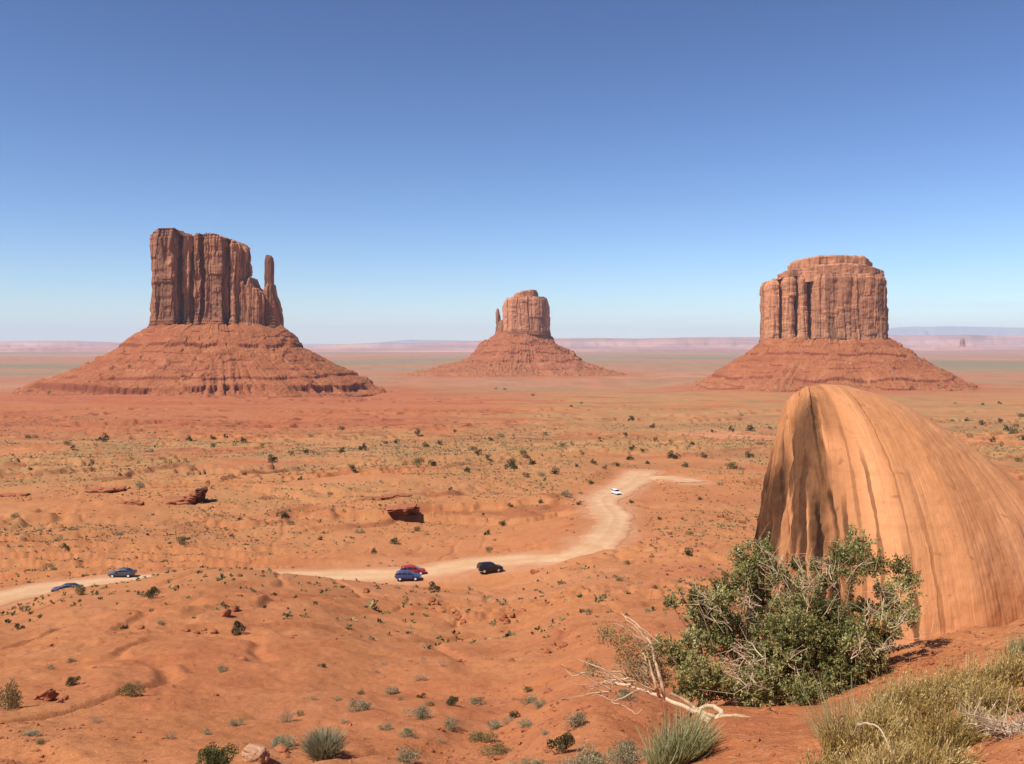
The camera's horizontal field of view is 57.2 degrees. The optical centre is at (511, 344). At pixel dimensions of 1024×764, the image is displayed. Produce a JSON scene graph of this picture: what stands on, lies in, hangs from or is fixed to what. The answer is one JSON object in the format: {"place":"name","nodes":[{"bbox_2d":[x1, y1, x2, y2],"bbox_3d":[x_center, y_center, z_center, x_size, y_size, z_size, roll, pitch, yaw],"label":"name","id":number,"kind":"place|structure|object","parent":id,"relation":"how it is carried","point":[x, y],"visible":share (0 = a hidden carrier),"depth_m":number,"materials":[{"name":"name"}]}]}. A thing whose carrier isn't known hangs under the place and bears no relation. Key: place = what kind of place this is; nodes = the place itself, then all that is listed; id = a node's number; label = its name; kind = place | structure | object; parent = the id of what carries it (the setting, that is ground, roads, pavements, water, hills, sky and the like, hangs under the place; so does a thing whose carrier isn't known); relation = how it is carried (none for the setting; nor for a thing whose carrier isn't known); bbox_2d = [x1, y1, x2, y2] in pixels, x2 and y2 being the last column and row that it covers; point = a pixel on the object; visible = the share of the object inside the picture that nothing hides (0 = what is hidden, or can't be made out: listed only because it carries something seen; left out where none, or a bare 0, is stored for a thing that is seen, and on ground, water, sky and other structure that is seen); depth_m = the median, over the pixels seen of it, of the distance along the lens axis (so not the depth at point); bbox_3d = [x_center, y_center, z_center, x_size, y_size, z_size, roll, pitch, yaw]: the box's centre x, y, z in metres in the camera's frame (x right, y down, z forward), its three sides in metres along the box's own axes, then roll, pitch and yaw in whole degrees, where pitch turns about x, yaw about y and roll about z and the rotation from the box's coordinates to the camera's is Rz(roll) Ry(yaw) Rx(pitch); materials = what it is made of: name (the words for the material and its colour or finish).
{"place":"outdoors","nodes":[
{"label":"outdoors","id":0,"kind":"place"},
{"bbox_2d":[0,471,657,606],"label":"dirt road","id":1,"kind":"structure","parent":0,"point":[612,529],"depth_m":178.43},
{"bbox_2d":[50,583,83,591],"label":"parked car","id":2,"kind":"object","parent":1,"relation":"on","point":[63,586],"visible":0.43,"depth_m":152.33,"materials":[{"name":"paint"}]},
{"bbox_2d":[107,568,136,577],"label":"parked car","id":3,"kind":"object","parent":1,"relation":"on","point":[127,572],"visible":1,"depth_m":163.98,"materials":[{"name":"paint"}]},
{"bbox_2d":[394,570,420,580],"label":"parked car","id":4,"kind":"object","parent":1,"relation":"on","point":[399,575],"visible":1,"depth_m":165.14,"materials":[{"name":"paint"}]},
{"bbox_2d":[400,565,425,574],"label":"parked car","id":5,"kind":"object","parent":1,"relation":"on","point":[416,569],"visible":0.7,"depth_m":169.07,"materials":[{"name":"paint"}]},
{"bbox_2d":[611,488,620,494],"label":"parked car","id":6,"kind":"object","parent":1,"relation":"on","point":[615,491],"visible":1,"depth_m":291.71,"materials":[{"name":"paint"}]},
{"bbox_2d":[0,350,1023,763],"bbox_3d":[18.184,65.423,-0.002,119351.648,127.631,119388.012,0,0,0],"label":"ground","id":7,"kind":"structure","parent":0,"point":[280,670],"depth_m":192.37,"materials":[{"name":"red soil"}]},
{"bbox_2d":[0,678,23,710],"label":"shrub","id":8,"kind":"object","parent":7,"relation":"on","point":[12,702],"visible":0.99,"depth_m":34.32,"materials":[{"name":"green plant"}]},
{"bbox_2d":[0,493,30,496],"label":"rock ledge","id":9,"kind":"object","parent":7,"relation":"on","point":[12,494],"visible":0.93,"depth_m":306.39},
{"bbox_2d":[14,623,24,629],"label":"shrub","id":10,"kind":"object","parent":7,"relation":"on","point":[16,625],"visible":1,"depth_m":69.07,"materials":[{"name":"green plant"}]},
{"bbox_2d":[18,605,32,611],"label":"shrub","id":11,"kind":"object","parent":7,"relation":"on","point":[23,606],"visible":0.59,"depth_m":83.91,"materials":[{"name":"green plant"}]},
{"bbox_2d":[20,728,41,736],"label":"shrub","id":12,"kind":"object","parent":7,"relation":"on","point":[32,733],"visible":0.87,"depth_m":27.62,"materials":[{"name":"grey plant"}]},
{"bbox_2d":[27,688,58,700],"bbox_3d":[-18.156,13.633,36.364,1.025,0.628,0.834,0,0,0],"label":"rock","id":13,"kind":"object","parent":7,"relation":"on","point":[49,694],"visible":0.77,"depth_m":36.17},
{"bbox_2d":[36,737,50,744],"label":"shrub","id":14,"kind":"object","parent":7,"relation":"on","point":[40,741],"visible":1,"depth_m":26.65,"materials":[{"name":"green plant"}]},
{"bbox_2d":[43,563,55,568],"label":"shrub","id":15,"kind":"object","parent":7,"relation":"on","point":[47,566],"visible":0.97,"depth_m":186.67,"materials":[{"name":"grey plant"}]},
{"bbox_2d":[65,676,80,685],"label":"shrub","id":16,"kind":"object","parent":7,"relation":"on","point":[71,681],"visible":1,"depth_m":40.75,"materials":[{"name":"green plant"}]},
{"bbox_2d":[74,585,86,594],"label":"shrub","id":17,"kind":"object","parent":7,"relation":"on","point":[81,590],"visible":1,"depth_m":88.82,"materials":[{"name":"green plant"}]},
{"bbox_2d":[88,715,104,723],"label":"shrub","id":18,"kind":"object","parent":7,"relation":"on","point":[96,722],"visible":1,"depth_m":29.98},
{"bbox_2d":[98,432,109,440],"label":"shrub","id":19,"kind":"object","parent":7,"relation":"on","point":[103,439],"visible":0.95,"depth_m":650.06,"materials":[{"name":"green plant"}]},
{"bbox_2d":[85,486,125,492],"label":"rock ledge","id":20,"kind":"object","parent":7,"relation":"on","point":[104,489],"visible":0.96,"depth_m":312.20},
{"bbox_2d":[115,500,144,504],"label":"rock ledge","id":21,"kind":"object","parent":7,"relation":"on","point":[133,502],"visible":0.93,"depth_m":281.76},
{"bbox_2d":[115,680,145,696],"bbox_3d":[-14.717,13.306,36.309,1.027,0.658,0.883,0,0,21],"label":"shrub","id":22,"kind":"object","parent":7,"relation":"on","point":[128,687],"visible":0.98,"depth_m":36.26,"materials":[{"name":"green plant"}]},
{"bbox_2d":[135,481,144,487],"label":"shrub","id":23,"kind":"object","parent":7,"relation":"on","point":[140,485],"visible":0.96,"depth_m":319.18,"materials":[{"name":"grey plant"}]},
{"bbox_2d":[145,586,159,598],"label":"shrub","id":24,"kind":"object","parent":7,"relation":"on","point":[151,592],"visible":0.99,"depth_m":78.67,"materials":[{"name":"green plant"}]},
{"bbox_2d":[176,536,187,544],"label":"shrub","id":25,"kind":"object","parent":7,"relation":"on","point":[181,540],"visible":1,"depth_m":211.82,"materials":[{"name":"green plant"}]},
{"bbox_2d":[161,487,208,504],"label":"rock outcrop","id":26,"kind":"object","parent":7,"relation":"on","point":[198,494],"visible":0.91,"depth_m":285.81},
{"bbox_2d":[10,228,391,397],"bbox_3d":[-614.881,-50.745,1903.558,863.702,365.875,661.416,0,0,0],"label":"sandstone butte","id":27,"kind":"object","parent":7,"relation":"on","point":[215,327],"visible":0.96,"depth_m":1824.13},
{"bbox_2d":[210,628,217,633],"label":"rock","id":28,"kind":"object","parent":7,"relation":"on","point":[213,631],"visible":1,"depth_m":60.99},
{"bbox_2d":[196,741,238,763],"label":"shrub","id":29,"kind":"object","parent":7,"relation":"on","point":[221,757],"visible":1,"depth_m":22.39,"materials":[{"name":"green plant"}]},
{"bbox_2d":[217,665,227,672],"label":"shrub","id":30,"kind":"object","parent":7,"relation":"on","point":[222,667],"visible":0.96,"depth_m":45.48,"materials":[{"name":"grey plant"}]},
{"bbox_2d":[221,608,231,616],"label":"rock","id":31,"kind":"object","parent":7,"relation":"on","point":[226,612],"visible":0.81,"depth_m":68.25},
{"bbox_2d":[231,605,238,611],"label":"rock","id":32,"kind":"object","parent":7,"relation":"on","point":[234,608],"visible":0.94,"depth_m":70.54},
{"bbox_2d":[228,718,243,726],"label":"shrub","id":33,"kind":"object","parent":7,"relation":"on","point":[234,723],"visible":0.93,"depth_m":31.42,"materials":[{"name":"grey plant"}]},
{"bbox_2d":[231,620,245,634],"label":"shrub","id":34,"kind":"object","parent":7,"relation":"on","point":[236,626],"visible":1,"depth_m":61.23,"materials":[{"name":"green plant"}]},
{"bbox_2d":[241,743,269,763],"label":"rock","id":35,"kind":"object","parent":7,"relation":"on","point":[254,753],"visible":1,"depth_m":23.48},
{"bbox_2d":[267,454,278,462],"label":"shrub","id":36,"kind":"object","parent":7,"relation":"on","point":[271,457],"visible":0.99,"depth_m":458.40,"materials":[{"name":"green plant"}]},
{"bbox_2d":[276,510,287,518],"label":"shrub","id":37,"kind":"object","parent":7,"relation":"on","point":[283,515],"visible":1,"depth_m":252.39,"materials":[{"name":"green plant"}]},
{"bbox_2d":[270,733,296,748],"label":"shrub","id":38,"kind":"object","parent":7,"relation":"on","point":[282,740],"visible":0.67,"depth_m":27.09,"materials":[{"name":"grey plant"}]},
{"bbox_2d":[278,710,296,722],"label":"shrub","id":39,"kind":"object","parent":7,"relation":"on","point":[286,720],"visible":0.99,"depth_m":32.67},
{"bbox_2d":[298,725,349,760],"bbox_3d":[-4.998,10.647,25.002,1.435,0.879,1.571,0,0,-25],"label":"shrub","id":40,"kind":"object","parent":7,"relation":"on","point":[318,746],"visible":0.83,"depth_m":24.82,"materials":[{"name":"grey plant"}]},
{"bbox_2d":[346,699,374,711],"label":"shrub","id":41,"kind":"object","parent":7,"relation":"on","point":[362,704],"visible":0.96,"depth_m":35.08,"materials":[{"name":"grey plant"}]},
{"bbox_2d":[377,723,392,730],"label":"shrub","id":42,"kind":"object","parent":7,"relation":"on","point":[388,726],"visible":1,"depth_m":30.95,"materials":[{"name":"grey plant"}]},
{"bbox_2d":[383,686,398,694],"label":"shrub","id":43,"kind":"object","parent":7,"relation":"on","point":[394,691],"visible":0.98,"depth_m":43.49,"materials":[{"name":"grey plant"}]},
{"bbox_2d":[389,537,398,543],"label":"shrub","id":44,"kind":"object","parent":7,"relation":"on","point":[393,540],"visible":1,"depth_m":216.17,"materials":[{"name":"green plant"}]},
{"bbox_2d":[378,493,411,498],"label":"rock ledge","id":45,"kind":"object","parent":7,"relation":"on","point":[387,496],"visible":0.98,"depth_m":277.55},
{"bbox_2d":[382,503,421,515],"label":"rock ledge","id":46,"kind":"object","parent":7,"relation":"on","point":[408,509],"visible":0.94,"depth_m":254.49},
{"bbox_2d":[396,727,416,737],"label":"shrub","id":47,"kind":"object","parent":7,"relation":"on","point":[410,731],"visible":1,"depth_m":29.47,"materials":[{"name":"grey plant"}]},
{"bbox_2d":[395,746,421,763],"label":"shrub","id":48,"kind":"object","parent":7,"relation":"on","point":[405,756],"visible":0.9,"depth_m":25.21,"materials":[{"name":"grey plant"}]},
{"bbox_2d":[402,705,433,719],"bbox_3d":[-3.349,13.009,33.204,1.194,0.451,0.908,0,0,2],"label":"shrub","id":49,"kind":"object","parent":7,"relation":"on","point":[420,713],"visible":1,"depth_m":33.26,"materials":[{"name":"grey plant"}]},
{"bbox_2d":[412,456,424,464],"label":"shrub","id":50,"kind":"object","parent":7,"relation":"on","point":[417,461],"visible":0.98,"depth_m":407.89,"materials":[{"name":"green plant"}]},
{"bbox_2d":[412,673,429,681],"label":"shrub","id":51,"kind":"object","parent":7,"relation":"on","point":[419,674],"visible":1,"depth_m":45.79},
{"bbox_2d":[428,581,440,590],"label":"shrub","id":52,"kind":"object","parent":7,"relation":"on","point":[435,586],"visible":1,"depth_m":110.21,"materials":[{"name":"green plant"}]},
{"bbox_2d":[444,716,459,730],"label":"shrub","id":53,"kind":"object","parent":7,"relation":"on","point":[448,722],"visible":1,"depth_m":31.75,"materials":[{"name":"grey plant"}]},
{"bbox_2d":[446,696,458,705],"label":"shrub","id":54,"kind":"object","parent":7,"relation":"on","point":[451,700],"visible":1,"depth_m":36.52,"materials":[{"name":"green plant"}]},
{"bbox_2d":[453,614,461,620],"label":"rock","id":55,"kind":"object","parent":7,"relation":"on","point":[456,617],"visible":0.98,"depth_m":85.76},
{"bbox_2d":[469,696,485,705],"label":"shrub","id":56,"kind":"object","parent":7,"relation":"on","point":[475,701],"visible":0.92,"depth_m":40.20,"materials":[{"name":"grey plant"}]},
{"bbox_2d":[468,730,498,741],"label":"shrub","id":57,"kind":"object","parent":7,"relation":"on","point":[476,735],"visible":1,"depth_m":30.72,"materials":[{"name":"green plant"}]},
{"bbox_2d":[476,561,502,572],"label":"parked car","id":58,"kind":"object","parent":7,"relation":"on","point":[486,566],"visible":1,"depth_m":168.82,"materials":[{"name":"paint"}]},
{"bbox_2d":[486,719,500,729],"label":"shrub","id":59,"kind":"object","parent":7,"relation":"on","point":[494,725],"visible":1,"depth_m":32.53,"materials":[{"name":"grey plant"}]},
{"bbox_2d":[480,741,513,759],"bbox_3d":[-0.434,12.295,28.545,1.014,0.382,0.928,0,0,-23],"label":"shrub","id":60,"kind":"object","parent":7,"relation":"on","point":[497,750],"visible":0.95,"depth_m":28.58,"materials":[{"name":"green plant"}]},
{"bbox_2d":[499,613,506,620],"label":"rock","id":61,"kind":"object","parent":7,"relation":"on","point":[503,616],"visible":0.85,"depth_m":86.05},
{"bbox_2d":[503,618,510,624],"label":"rock","id":62,"kind":"object","parent":7,"relation":"on","point":[506,621],"visible":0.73,"depth_m":82.54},
{"bbox_2d":[501,716,514,724],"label":"shrub","id":63,"kind":"object","parent":7,"relation":"on","point":[508,718],"visible":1,"depth_m":32.81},
{"bbox_2d":[504,459,517,468],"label":"shrub","id":64,"kind":"object","parent":7,"relation":"on","point":[513,464],"visible":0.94,"depth_m":378.72,"materials":[{"name":"green plant"}]},
{"bbox_2d":[0,416,1023,648],"bbox_3d":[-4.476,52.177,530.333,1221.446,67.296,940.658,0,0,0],"label":"sage ground cover","id":65,"kind":"object","parent":7,"relation":"on","point":[369,603],"visible":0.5,"depth_m":282.89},
{"bbox_2d":[0,478,1023,763],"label":"loose stones","id":66,"kind":"object","parent":7,"relation":"on","point":[282,748],"visible":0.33,"depth_m":28.30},
{"bbox_2d":[401,289,626,376],"bbox_3d":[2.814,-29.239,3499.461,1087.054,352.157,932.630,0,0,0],"label":"sandstone butte","id":67,"kind":"object","parent":7,"relation":"on","point":[520,342],"visible":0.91,"depth_m":3394.41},
{"bbox_2d":[509,710,520,718],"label":"shrub","id":68,"kind":"object","parent":7,"relation":"on","point":[512,714],"visible":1,"depth_m":32.98,"materials":[{"name":"green plant"}]},
{"bbox_2d":[516,718,532,726],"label":"shrub","id":69,"kind":"object","parent":7,"relation":"on","point":[523,724],"visible":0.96,"depth_m":31.35,"materials":[{"name":"grey plant"}]},
{"bbox_2d":[522,685,532,691],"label":"shrub","id":70,"kind":"object","parent":7,"relation":"on","point":[528,689],"visible":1,"depth_m":41.30,"materials":[{"name":"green plant"}]},
{"bbox_2d":[519,693,536,704],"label":"shrub","id":71,"kind":"object","parent":7,"relation":"on","point":[531,698],"visible":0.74,"depth_m":36.52,"materials":[{"name":"grey plant"}]},
{"bbox_2d":[520,757,545,763],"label":"shrub","id":72,"kind":"object","parent":7,"relation":"on","point":[522,761],"visible":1,"depth_m":16.75,"materials":[{"name":"grey plant"}]},
{"bbox_2d":[532,698,546,708],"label":"shrub","id":73,"kind":"object","parent":7,"relation":"on","point":[537,704],"visible":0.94,"depth_m":33.00,"materials":[{"name":"grey plant"}]},
{"bbox_2d":[543,647,550,653],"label":"rock","id":74,"kind":"object","parent":7,"relation":"on","point":[547,650],"visible":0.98,"depth_m":51.22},
{"bbox_2d":[547,731,574,754],"bbox_3d":[0.988,7.923,18.658,0.512,0.482,0.467,0,0,37],"label":"shrub","id":75,"kind":"object","parent":7,"relation":"on","point":[566,740],"visible":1,"depth_m":18.62,"materials":[{"name":"green plant"}]},
{"bbox_2d":[559,641,566,648],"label":"rock","id":76,"kind":"object","parent":7,"relation":"on","point":[563,644],"visible":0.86,"depth_m":51.92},
{"bbox_2d":[561,490,572,497],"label":"shrub","id":77,"kind":"object","parent":7,"relation":"on","point":[563,493],"visible":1,"depth_m":279.30,"materials":[{"name":"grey plant"}]},
{"bbox_2d":[564,710,587,730],"bbox_3d":[1.588,9.626,24.102,0.687,0.478,0.761,0,0,-43],"label":"shrub","id":78,"kind":"object","parent":7,"relation":"on","point":[579,718],"visible":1,"depth_m":24.05,"materials":[{"name":"grey plant"}]},
{"bbox_2d":[556,741,620,763],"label":"shrub","id":79,"kind":"object","parent":7,"relation":"on","point":[596,759],"visible":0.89,"depth_m":15.53,"materials":[{"name":"grey plant"}]},
{"bbox_2d":[607,737,646,763],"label":"shrub","id":80,"kind":"object","parent":7,"relation":"on","point":[630,754],"visible":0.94,"depth_m":11.55,"materials":[{"name":"grey plant"}]},
{"bbox_2d":[616,688,639,701],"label":"shrub","id":81,"kind":"object","parent":7,"relation":"on","point":[630,696],"visible":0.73,"depth_m":30.73,"materials":[{"name":"grey plant"}]},
{"bbox_2d":[560,614,748,721],"bbox_3d":[1.557,3.550,10.139,2.139,1.092,0.818,0,0,17],"label":"dead branch","id":82,"kind":"object","parent":7,"relation":"on","point":[650,667],"visible":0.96,"depth_m":10.29,"materials":[{"name":"brown wood"}]},
{"bbox_2d":[625,476,706,486],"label":"road turnout","id":83,"kind":"object","parent":7,"relation":"on","point":[673,478],"visible":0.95,"depth_m":341.19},
{"bbox_2d":[635,697,728,763],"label":"grass clump","id":84,"kind":"object","parent":7,"relation":"on","point":[693,744],"visible":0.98,"depth_m":7.90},
{"bbox_2d":[682,547,692,555],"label":"shrub","id":85,"kind":"object","parent":7,"relation":"on","point":[687,551],"visible":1,"depth_m":145.67,"materials":[{"name":"green plant"}]},
{"bbox_2d":[724,462,737,468],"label":"shrub","id":86,"kind":"object","parent":7,"relation":"on","point":[731,465],"visible":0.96,"depth_m":383.28,"materials":[{"name":"green plant"}]},
{"bbox_2d":[745,424,754,430],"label":"shrub","id":87,"kind":"object","parent":7,"relation":"on","point":[750,428],"visible":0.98,"depth_m":827.38,"materials":[{"name":"green plant"}]},
{"bbox_2d":[647,523,936,706],"bbox_3d":[3.566,3.272,11.534,3.943,2.425,2.391,0,0,-16],"label":"bush","id":88,"kind":"object","parent":7,"relation":"on","point":[779,654],"visible":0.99,"depth_m":11.44,"materials":[{"name":"green plant"}]},
{"bbox_2d":[783,661,881,738],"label":"wispy stalks","id":89,"kind":"object","parent":7,"relation":"on","point":[827,719],"visible":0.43,"depth_m":7.80,"materials":[{"name":"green plant"}]},
{"bbox_2d":[687,255,980,391],"bbox_3d":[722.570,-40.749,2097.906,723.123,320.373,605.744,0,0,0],"label":"sandstone butte","id":90,"kind":"object","parent":7,"relation":"on","point":[824,319],"visible":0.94,"depth_m":2045.35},
{"bbox_2d":[790,735,877,763],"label":"brush","id":91,"kind":"object","parent":7,"relation":"on","point":[831,759],"visible":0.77,"depth_m":6.35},
{"bbox_2d":[809,689,916,760],"bbox_3d":[2.692,2.880,7.043,0.823,0.572,0.747,0,0,0],"label":"brush","id":92,"kind":"object","parent":7,"relation":"on","point":[892,723],"visible":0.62,"depth_m":7.04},
{"bbox_2d":[848,722,890,751],"bbox_3d":[2.541,2.885,6.602,0.075,0.420,1.231,0,0,3],"label":"stick","id":93,"kind":"object","parent":7,"relation":"on","point":[863,723],"visible":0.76,"depth_m":6.70,"materials":[{"name":"brown wood"}]},
{"bbox_2d":[740,384,1023,684],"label":"boulder","id":94,"kind":"object","parent":7,"relation":"on","point":[942,506],"visible":0.69,"depth_m":15.50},
{"bbox_2d":[856,657,966,729],"bbox_3d":[3.220,2.845,7.636,0.838,0.702,0.884,0,0,-21],"label":"brush","id":95,"kind":"object","parent":7,"relation":"on","point":[911,696],"visible":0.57,"depth_m":7.52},
{"bbox_2d":[838,725,987,763],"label":"brush","id":96,"kind":"object","parent":7,"relation":"on","point":[921,756],"visible":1,"depth_m":5.70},
{"bbox_2d":[890,693,1006,760],"bbox_3d":[3.012,2.687,6.544,0.761,0.560,0.660,0,0,0],"label":"brush","id":97,"kind":"object","parent":7,"relation":"on","point":[957,730],"visible":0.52,"depth_m":6.46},
{"bbox_2d":[958,338,966,346],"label":"distant butte","id":98,"kind":"object","parent":7,"relation":"on","point":[962,342],"visible":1,"depth_m":13967.20,"materials":[{"name":"stone"}]},
{"bbox_2d":[918,645,1023,706],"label":"brush","id":99,"kind":"object","parent":7,"relation":"on","point":[966,674],"visible":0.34,"depth_m":7.59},
{"bbox_2d":[949,667,1023,723],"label":"brush","id":100,"kind":"object","parent":7,"relation":"on","point":[992,695],"visible":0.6,"depth_m":6.85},
{"bbox_2d":[953,689,1023,740],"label":"twig tangle","id":101,"kind":"object","parent":7,"relation":"on","point":[1004,731],"visible":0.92,"depth_m":6.01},
{"bbox_2d":[979,635,1023,689],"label":"brush","id":102,"kind":"object","parent":7,"relation":"on","point":[1019,667],"visible":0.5,"depth_m":7.53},
{"bbox_2d":[1001,627,1023,655],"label":"shrub","id":103,"kind":"object","parent":7,"relation":"on","point":[1013,645],"visible":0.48,"depth_m":9.52,"materials":[{"name":"beige plant"}]},
{"bbox_2d":[1009,427,1019,433],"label":"shrub","id":104,"kind":"object","parent":7,"relation":"on","point":[1013,430],"visible":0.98,"depth_m":705.10,"materials":[{"name":"green plant"}]},
{"bbox_2d":[0,335,1023,349],"bbox_3d":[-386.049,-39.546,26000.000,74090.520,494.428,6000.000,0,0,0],"label":"mesa hills","id":105,"kind":"structure","parent":0,"point":[939,341],"depth_m":25429.27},
{"bbox_2d":[0,347,1023,351],"bbox_3d":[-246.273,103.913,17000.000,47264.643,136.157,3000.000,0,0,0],"label":"mesa hills","id":106,"kind":"structure","parent":0,"point":[746,349],"depth_m":16741.95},
{"bbox_2d":[0,0,1023,343],"label":"sky","id":107,"kind":"structure","parent":0,"point":[405,169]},
{"bbox_2d":[302,326,1023,344],"bbox_3d":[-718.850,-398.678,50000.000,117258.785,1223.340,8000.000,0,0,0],"label":"blue mountains","id":108,"kind":"structure","parent":0,"point":[944,330],"depth_m":49396.16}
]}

